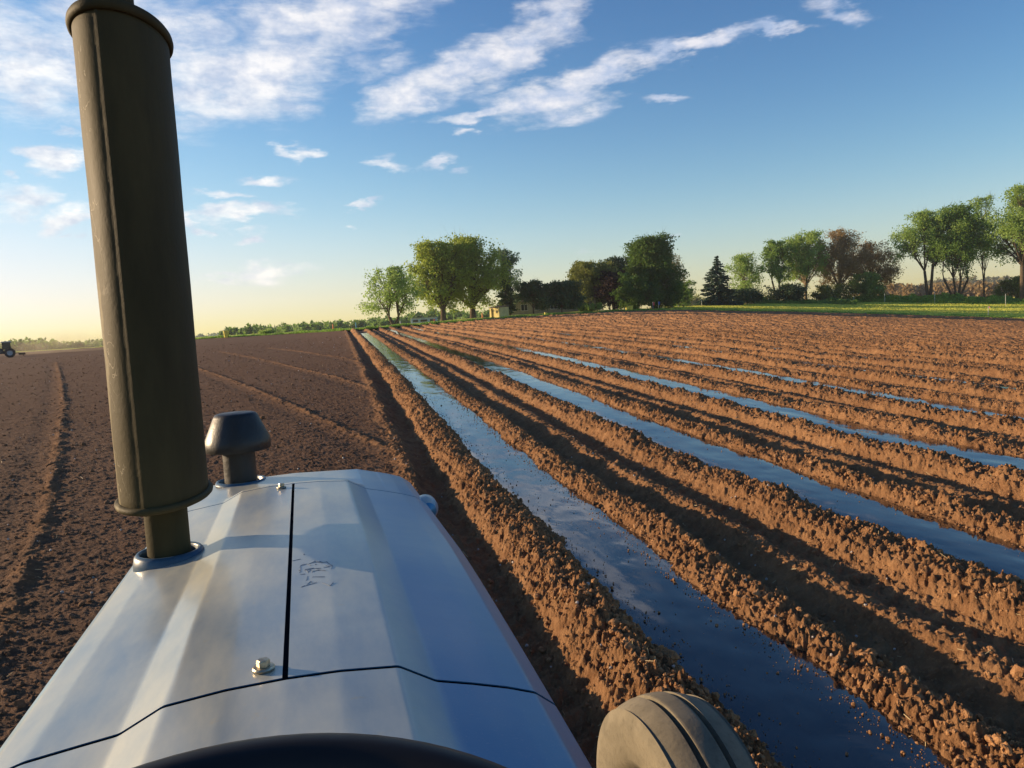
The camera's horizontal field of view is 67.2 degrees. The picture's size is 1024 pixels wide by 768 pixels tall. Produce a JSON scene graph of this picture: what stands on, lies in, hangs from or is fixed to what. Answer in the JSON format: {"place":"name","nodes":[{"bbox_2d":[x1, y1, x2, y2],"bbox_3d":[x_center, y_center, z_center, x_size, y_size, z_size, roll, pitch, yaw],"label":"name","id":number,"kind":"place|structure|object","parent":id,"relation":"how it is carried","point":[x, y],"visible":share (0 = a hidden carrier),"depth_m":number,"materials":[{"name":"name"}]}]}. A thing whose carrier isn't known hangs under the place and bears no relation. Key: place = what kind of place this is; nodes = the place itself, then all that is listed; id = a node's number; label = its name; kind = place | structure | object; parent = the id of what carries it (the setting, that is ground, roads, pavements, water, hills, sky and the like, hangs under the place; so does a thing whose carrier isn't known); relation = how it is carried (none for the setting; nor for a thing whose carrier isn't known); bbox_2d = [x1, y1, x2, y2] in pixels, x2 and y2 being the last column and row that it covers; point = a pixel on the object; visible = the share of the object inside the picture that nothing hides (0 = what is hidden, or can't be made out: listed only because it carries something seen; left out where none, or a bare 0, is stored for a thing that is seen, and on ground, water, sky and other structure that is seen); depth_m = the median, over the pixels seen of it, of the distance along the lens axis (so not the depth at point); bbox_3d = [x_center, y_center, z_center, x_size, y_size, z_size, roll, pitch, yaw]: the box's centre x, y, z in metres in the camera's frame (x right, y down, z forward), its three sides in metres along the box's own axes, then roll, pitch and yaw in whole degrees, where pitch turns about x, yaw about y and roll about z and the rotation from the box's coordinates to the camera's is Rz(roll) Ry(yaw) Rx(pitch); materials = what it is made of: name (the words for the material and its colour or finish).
{"place":"outdoors","nodes":[
{"label":"outdoors","id":0,"kind":"place"},
{"bbox_2d":[0,309,1023,767],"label":"field","id":1,"kind":"structure","parent":0,"point":[838,599],"depth_m":9.15,"materials":[{"name":"soil"}]},
{"bbox_2d":[0,341,24,357],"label":"tractor","id":2,"kind":"object","parent":1,"relation":"on","point":[9,352],"visible":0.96,"depth_m":71.55,"materials":[{"name":"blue metal"}]},
{"bbox_2d":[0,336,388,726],"bbox_3d":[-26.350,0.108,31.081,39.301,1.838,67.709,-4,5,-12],"label":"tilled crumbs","id":3,"kind":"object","parent":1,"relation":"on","point":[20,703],"visible":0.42,"depth_m":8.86,"materials":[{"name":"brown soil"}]},
{"bbox_2d":[0,0,757,767],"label":"tractor","id":4,"kind":"object","parent":1,"relation":"on","point":[246,616],"visible":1,"depth_m":1.41,"materials":[{"name":"blue paint"}]},
{"bbox_2d":[3,319,895,709],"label":"pebbles","id":5,"kind":"object","parent":1,"relation":"on","point":[513,561],"visible":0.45,"depth_m":6.53,"materials":[{"name":"stone"}]},
{"bbox_2d":[0,341,1019,760],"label":"straw bits","id":6,"kind":"object","parent":1,"relation":"on","point":[640,519],"visible":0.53,"depth_m":6.15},
{"bbox_2d":[361,333,952,767],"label":"irrigation water in furrow","id":7,"kind":"object","parent":1,"relation":"on","point":[753,689],"visible":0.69,"depth_m":4.58,"materials":[{"name":"water"}]},
{"bbox_2d":[393,349,1018,767],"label":"film crumbs","id":8,"kind":"object","parent":1,"relation":"on","point":[697,591],"visible":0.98,"depth_m":5.05,"materials":[{"name":"brown soil"}]},
{"bbox_2d":[389,330,1023,578],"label":"irrigation water in furrow","id":9,"kind":"object","parent":1,"relation":"on","point":[992,553],"visible":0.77,"depth_m":7.97,"materials":[{"name":"water"}]},
{"bbox_2d":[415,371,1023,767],"bbox_3d":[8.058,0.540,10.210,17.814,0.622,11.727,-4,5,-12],"label":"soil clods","id":10,"kind":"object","parent":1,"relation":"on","point":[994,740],"visible":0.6,"depth_m":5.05,"materials":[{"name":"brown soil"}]},
{"bbox_2d":[415,328,1023,469],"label":"film strip","id":11,"kind":"object","parent":1,"relation":"on","point":[987,457],"visible":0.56,"depth_m":11.93,"materials":[{"name":"plastic"}]},
{"bbox_2d":[435,326,1023,418],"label":"film strip","id":12,"kind":"object","parent":1,"relation":"on","point":[945,405],"visible":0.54,"depth_m":15.31,"materials":[{"name":"plastic"}]},
{"bbox_2d":[487,323,1018,370],"bbox_3d":[4.904,-3.153,46.907,0.940,2.292,88.000,-4,5,-12],"label":"film strip","id":13,"kind":"object","parent":1,"relation":"on","point":[778,347],"visible":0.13,"depth_m":27.52,"materials":[{"name":"plastic"}]},
{"bbox_2d":[507,328,1019,388],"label":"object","id":14,"kind":"object","parent":1,"relation":"on","point":[1011,387],"visible":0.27,"depth_m":22.30,"materials":[{"name":"plastic"}]},
{"bbox_2d":[0,0,1023,344],"label":"sky","id":15,"kind":"structure","parent":0,"point":[319,141],"materials":[{"name":"blue"}]},
{"bbox_2d":[18,302,1022,351],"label":"meadow","id":16,"kind":"structure","parent":0,"point":[624,309],"depth_m":132.12,"materials":[{"name":"green plant"}]},
{"bbox_2d":[223,330,228,337],"bbox_3d":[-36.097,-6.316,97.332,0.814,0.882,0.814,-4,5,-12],"label":"shed","id":17,"kind":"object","parent":16,"relation":"on","point":[226,333],"visible":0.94,"depth_m":97.06,"materials":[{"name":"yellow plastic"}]},
{"bbox_2d":[258,328,277,333],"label":"bush","id":18,"kind":"object","parent":16,"relation":"on","point":[268,331],"visible":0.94,"depth_m":106.13,"materials":[{"name":"green plant"}]},
{"bbox_2d":[354,264,430,324],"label":"broadleaf tree","id":19,"kind":"object","parent":16,"relation":"on","point":[400,287],"visible":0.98,"depth_m":103.33,"materials":[{"name":"green plant"}]},
{"bbox_2d":[410,317,437,322],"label":"long cabin","id":20,"kind":"object","parent":16,"relation":"on","point":[420,320],"visible":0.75,"depth_m":148.51,"materials":[{"name":"grey glass"}]},
{"bbox_2d":[404,236,478,320],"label":"broadleaf tree","id":21,"kind":"object","parent":16,"relation":"on","point":[436,263],"visible":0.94,"depth_m":117.44,"materials":[{"name":"green plant"}]},
{"bbox_2d":[424,226,522,317],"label":"broadleaf tree","id":22,"kind":"object","parent":16,"relation":"on","point":[489,272],"visible":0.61,"depth_m":120.77,"materials":[{"name":"green plant"}]},
{"bbox_2d":[488,305,509,316],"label":"shed","id":23,"kind":"structure","parent":16,"relation":"on","point":[499,311],"depth_m":104.80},
{"bbox_2d":[495,262,519,313],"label":"conifer tree","id":24,"kind":"object","parent":16,"relation":"on","point":[505,296],"visible":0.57,"depth_m":126.58,"materials":[{"name":"green plant"}]},
{"bbox_2d":[494,245,526,314],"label":"broadleaf tree","id":25,"kind":"object","parent":16,"relation":"on","point":[513,259],"visible":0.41,"depth_m":130.24,"materials":[{"name":"green plant"}]},
{"bbox_2d":[509,279,545,313],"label":"broadleaf tree","id":26,"kind":"object","parent":16,"relation":"on","point":[526,291],"visible":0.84,"depth_m":124.04,"materials":[{"name":"green plant"}]},
{"bbox_2d":[512,294,597,314],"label":"house","id":27,"kind":"structure","parent":16,"relation":"on","point":[525,309],"depth_m":135.52,"materials":[{"name":"grey glass"}]},
{"bbox_2d":[521,304,527,310],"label":"window","id":28,"kind":"structure","parent":27,"relation":"in","point":[523,307],"depth_m":135.66,"materials":[{"name":"black glass"}]},
{"bbox_2d":[532,278,587,311],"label":"broadleaf tree","id":29,"kind":"object","parent":16,"relation":"on","point":[565,294],"visible":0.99,"depth_m":121.36,"materials":[{"name":"green plant"}]},
{"bbox_2d":[575,301,602,311],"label":"bush","id":30,"kind":"object","parent":16,"relation":"on","point":[585,307],"visible":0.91,"depth_m":127.99,"materials":[{"name":"green plant"}]},
{"bbox_2d":[563,260,616,309],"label":"broadleaf tree","id":31,"kind":"object","parent":16,"relation":"on","point":[586,272],"visible":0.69,"depth_m":133.94,"materials":[{"name":"green plant"}]},
{"bbox_2d":[591,266,626,309],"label":"broadleaf tree","id":32,"kind":"object","parent":16,"relation":"on","point":[610,279],"visible":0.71,"depth_m":132.37,"materials":[{"name":"brown plant"}]},
{"bbox_2d":[599,254,630,276],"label":"broadleaf tree","id":33,"kind":"object","parent":16,"relation":"on","point":[620,262],"visible":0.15,"depth_m":141.40,"materials":[{"name":"green plant"}]},
{"bbox_2d":[610,271,661,309],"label":"bush","id":34,"kind":"object","parent":16,"relation":"on","point":[637,291],"visible":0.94,"depth_m":129.11,"materials":[{"name":"green plant"}]},
{"bbox_2d":[618,231,692,308],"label":"broadleaf tree","id":35,"kind":"object","parent":16,"relation":"on","point":[650,256],"visible":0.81,"depth_m":134.04,"materials":[{"name":"green plant"}]},
{"bbox_2d":[671,253,687,283],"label":"broadleaf tree","id":36,"kind":"object","parent":16,"relation":"on","point":[676,261],"visible":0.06,"depth_m":147.09,"materials":[{"name":"green plant"}]},
{"bbox_2d":[673,280,698,305],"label":"broadleaf tree","id":37,"kind":"object","parent":16,"relation":"on","point":[690,290],"visible":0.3,"depth_m":154.53,"materials":[{"name":"green plant"}]},
{"bbox_2d":[693,256,744,305],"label":"conifer tree","id":38,"kind":"object","parent":16,"relation":"on","point":[721,294],"visible":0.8,"depth_m":157.22,"materials":[{"name":"green plant"}]},
{"bbox_2d":[723,250,764,302],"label":"broadleaf tree","id":39,"kind":"object","parent":16,"relation":"on","point":[744,267],"visible":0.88,"depth_m":167.79,"materials":[{"name":"green plant"}]},
{"bbox_2d":[733,287,768,303],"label":"bush","id":40,"kind":"object","parent":16,"relation":"on","point":[750,295],"visible":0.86,"depth_m":162.27,"materials":[{"name":"green plant"}]},
{"bbox_2d":[759,239,797,300],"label":"broadleaf tree","id":41,"kind":"object","parent":16,"relation":"on","point":[774,251],"visible":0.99,"depth_m":169.13,"materials":[{"name":"green plant"}]},
{"bbox_2d":[763,282,810,300],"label":"bush","id":42,"kind":"object","parent":16,"relation":"on","point":[792,291],"visible":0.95,"depth_m":165.25,"materials":[{"name":"green plant"}]},
{"bbox_2d":[775,226,832,299],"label":"broadleaf tree","id":43,"kind":"object","parent":16,"relation":"on","point":[805,262],"visible":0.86,"depth_m":169.87,"materials":[{"name":"green plant"}]},
{"bbox_2d":[807,283,860,299],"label":"bush","id":44,"kind":"object","parent":16,"relation":"on","point":[827,291],"visible":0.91,"depth_m":167.15,"materials":[{"name":"green plant"}]},
{"bbox_2d":[806,224,876,294],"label":"broadleaf tree","id":45,"kind":"object","parent":16,"relation":"on","point":[847,264],"visible":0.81,"depth_m":170.81,"materials":[{"name":"brown plant"}]},
{"bbox_2d":[665,297,1023,317],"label":"meadow grass","id":46,"kind":"structure","parent":16,"relation":"on","point":[878,307],"depth_m":142.40,"materials":[{"name":"green plant"}]},
{"bbox_2d":[847,270,887,301],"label":"bush","id":47,"kind":"object","parent":16,"relation":"on","point":[870,286],"visible":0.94,"depth_m":165.49,"materials":[{"name":"green plant"}]},
{"bbox_2d":[844,239,906,287],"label":"broadleaf tree","id":48,"kind":"object","parent":16,"relation":"on","point":[887,272],"visible":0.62,"depth_m":173.66,"materials":[{"name":"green plant"}]},
{"bbox_2d":[885,208,967,295],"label":"broadleaf tree","id":49,"kind":"object","parent":16,"relation":"on","point":[907,240],"visible":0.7,"depth_m":162.72,"materials":[{"name":"green plant"}]},
{"bbox_2d":[848,292,1023,304],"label":"tall grass","id":50,"kind":"structure","parent":16,"relation":"on","point":[946,297],"depth_m":160.40,"materials":[{"name":"green plant"}]},
{"bbox_2d":[915,197,994,294],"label":"broadleaf tree","id":51,"kind":"object","parent":16,"relation":"on","point":[961,214],"visible":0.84,"depth_m":159.52,"materials":[{"name":"green plant"}]},
{"bbox_2d":[966,193,1006,296],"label":"broadleaf tree","id":52,"kind":"object","parent":16,"relation":"on","point":[987,209],"visible":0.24,"depth_m":168.06,"materials":[{"name":"green plant"}]},
{"bbox_2d":[970,181,1023,299],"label":"broadleaf tree","id":53,"kind":"object","parent":16,"relation":"on","point":[1012,232],"visible":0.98,"depth_m":153.33,"materials":[{"name":"green plant"}]},
{"bbox_2d":[991,275,1019,297],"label":"bush","id":54,"kind":"object","parent":16,"relation":"on","point":[1012,286],"visible":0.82,"depth_m":162.85,"materials":[{"name":"green plant"}]},
{"bbox_2d":[756,297,856,304],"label":"tall grass","id":55,"kind":"structure","parent":0,"point":[831,300],"depth_m":161.38,"materials":[{"name":"green plant"}]},
{"bbox_3d":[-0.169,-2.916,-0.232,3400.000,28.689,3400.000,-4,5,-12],"label":"ground","id":56,"kind":"structure","parent":0,"visible":0},
{"bbox_2d":[0,337,102,351],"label":"distant woods","id":57,"kind":"object","parent":56,"relation":"on","point":[25,345],"visible":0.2,"depth_m":271.36,"materials":[{"name":"green plant"}]},
{"bbox_2d":[196,326,278,336],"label":"distant woods","id":58,"kind":"object","parent":56,"relation":"on","point":[202,335],"visible":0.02,"depth_m":849.32,"materials":[{"name":"plant"}]},
{"bbox_2d":[219,307,489,334],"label":"distant woods","id":59,"kind":"object","parent":56,"relation":"on","point":[318,325],"visible":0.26,"depth_m":280.91,"materials":[{"name":"green plant"}]},
{"bbox_2d":[195,308,1023,338],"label":"grass verge","id":60,"kind":"object","parent":56,"relation":"on","point":[386,326],"depth_m":100.73,"materials":[{"name":"green plant"}]},
{"bbox_2d":[663,293,712,306],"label":"distant woods","id":61,"kind":"object","parent":56,"relation":"on","point":[695,299],"visible":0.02,"depth_m":377.69,"materials":[{"name":"green plant"}]},
{"bbox_2d":[845,279,1019,296],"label":"distant woods","id":62,"kind":"object","parent":56,"relation":"on","point":[971,289],"visible":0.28,"depth_m":352.27,"materials":[{"name":"brown plant"}]},
{"bbox_2d":[920,275,1019,287],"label":"distant woods","id":63,"kind":"object","parent":56,"relation":"on","point":[993,279],"visible":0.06,"depth_m":763.34,"materials":[{"name":"brown plant"}]}
]}

